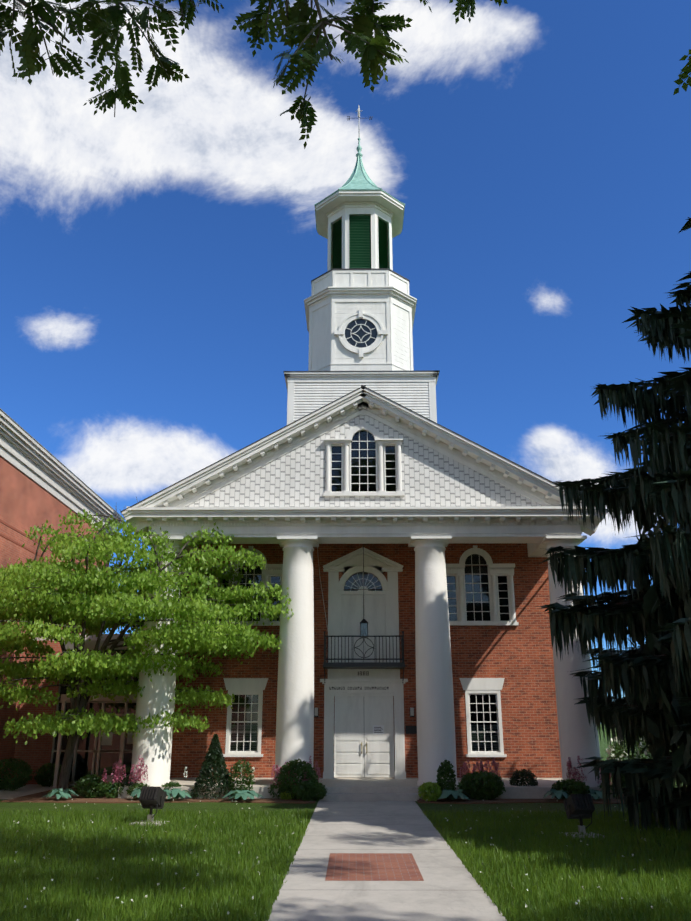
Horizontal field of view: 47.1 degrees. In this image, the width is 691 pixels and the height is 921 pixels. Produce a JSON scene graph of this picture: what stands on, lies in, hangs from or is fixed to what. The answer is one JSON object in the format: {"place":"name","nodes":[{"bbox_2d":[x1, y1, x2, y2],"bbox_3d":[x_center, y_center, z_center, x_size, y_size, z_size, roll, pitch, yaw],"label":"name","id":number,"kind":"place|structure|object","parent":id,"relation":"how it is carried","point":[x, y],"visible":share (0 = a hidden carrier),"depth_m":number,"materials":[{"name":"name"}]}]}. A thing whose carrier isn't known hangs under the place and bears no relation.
{"place":"outdoors","nodes":[
{"label":"outdoors","id":0,"kind":"place"},
{"bbox_2d":[0,723,690,920],"bbox_3d":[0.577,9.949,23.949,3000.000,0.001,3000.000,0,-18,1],"label":"ground","id":1,"kind":"structure","parent":0,"point":[214,806],"depth_m":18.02,"materials":[{"name":"green plant"}]},
{"bbox_2d":[0,408,123,784],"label":"annex","id":2,"kind":"object","parent":1,"relation":"on","point":[40,484],"visible":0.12,"depth_m":27.09,"materials":[{"name":"brick"}]},
{"bbox_2d":[11,634,140,786],"bbox_3d":[-8.249,9.321,29.774,5.250,4.850,9.500,0,-18,1],"label":"link","id":3,"kind":"object","parent":1,"relation":"on","point":[92,754],"visible":0.29,"depth_m":26.23,"materials":[{"name":"brick"}]},
{"bbox_2d":[115,497,143,618],"bbox_3d":[-8.673,7.036,32.603,2.393,10.978,3.112,0,-18,1],"label":"bare tree","id":4,"kind":"object","parent":1,"relation":"on","point":[125,519],"visible":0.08,"depth_m":33.53,"materials":[{"name":"plant"}]},
{"bbox_2d":[0,509,293,789],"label":"dogwood tree","id":5,"kind":"object","parent":1,"relation":"on","point":[200,637],"depth_m":21.65,"materials":[{"name":"green plant"}]},
{"bbox_2d":[129,786,169,825],"bbox_3d":[-3.904,6.929,15.933,0.640,0.700,0.560,-4,-19,12],"label":"floodlight","id":6,"kind":"object","parent":1,"relation":"on","point":[151,798],"visible":0.92,"depth_m":15.88,"materials":[{"name":"metal"}]},
{"bbox_2d":[0,784,506,920],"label":"paths","id":7,"kind":"structure","parent":1,"relation":"on","point":[376,861],"depth_m":10.63,"materials":[{"name":"concrete"}]},
{"bbox_2d":[1,784,639,803],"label":"mulch beds","id":8,"kind":"object","parent":1,"relation":"on","point":[35,798],"visible":0.44,"depth_m":20.24,"materials":[{"name":"brown soil"}]},
{"bbox_2d":[41,785,602,799],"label":"hosta plants","id":9,"kind":"object","parent":8,"relation":"on","point":[175,793],"visible":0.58,"depth_m":20.18,"materials":[{"name":"green plant"}]},
{"bbox_2d":[114,733,537,799],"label":"dark shrubs","id":10,"kind":"object","parent":8,"relation":"on","point":[214,757],"visible":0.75,"depth_m":21.00,"materials":[{"name":"green plant"}]},
{"bbox_2d":[101,755,611,785],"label":"pink flowers","id":11,"kind":"object","parent":8,"relation":"on","point":[116,775],"visible":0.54,"depth_m":21.04,"materials":[{"name":"pink plant"}]},
{"bbox_2d":[279,781,441,800],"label":"bushes","id":12,"kind":"object","parent":8,"relation":"on","point":[425,790],"visible":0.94,"depth_m":20.13,"materials":[{"name":"green plant"}]},
{"bbox_2d":[184,737,652,778],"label":"flowering plants","id":13,"kind":"object","parent":8,"relation":"on","point":[608,751],"visible":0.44,"depth_m":22.56,"materials":[{"name":"plant"}]},
{"bbox_2d":[0,740,661,801],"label":"shrubs","id":14,"kind":"object","parent":1,"relation":"on","point":[493,787],"visible":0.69,"depth_m":20.78,"materials":[{"name":"green plant"}]},
{"bbox_2d":[12,798,669,920],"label":"white flowers","id":15,"kind":"object","parent":1,"relation":"on","point":[576,903],"visible":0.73,"depth_m":11.31,"materials":[{"name":"white plant"}]},
{"bbox_2d":[118,385,615,800],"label":"courthouse","id":16,"kind":"structure","parent":1,"relation":"on","point":[398,547],"depth_m":24.07,"materials":[{"name":"brick"}]},
{"bbox_2d":[283,105,439,424],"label":"tower","id":17,"kind":"structure","parent":16,"relation":"on","point":[360,302],"depth_m":30.51,"materials":[{"name":"paint"}]},
{"bbox_2d":[559,794,603,837],"bbox_3d":[4.229,6.372,14.246,0.640,0.700,0.560,3,-19,-9],"label":"floodlight","id":18,"kind":"object","parent":1,"relation":"on","point":[580,807],"visible":0.94,"depth_m":14.19,"materials":[{"name":"metal"}]},
{"bbox_2d":[535,217,690,831],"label":"spruce tree","id":19,"kind":"object","parent":1,"relation":"on","point":[662,728],"depth_m":16.03,"materials":[{"name":"green plant"}]},
{"bbox_2d":[0,0,690,696],"label":"sky","id":20,"kind":"structure","parent":0,"point":[159,261],"materials":[{"name":"blue"}]},
{"bbox_2d":[5,0,690,122],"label":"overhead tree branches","id":21,"kind":"object","parent":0,"point":[320,25],"visible":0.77,"depth_m":6.60,"materials":[{"name":"green plant"}]},
{"bbox_2d":[0,0,690,148],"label":"tree leaves","id":22,"kind":"object","parent":21,"relation":"attached to","point":[99,25],"visible":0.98,"depth_m":6.66,"materials":[{"name":"green plant"}]}
]}

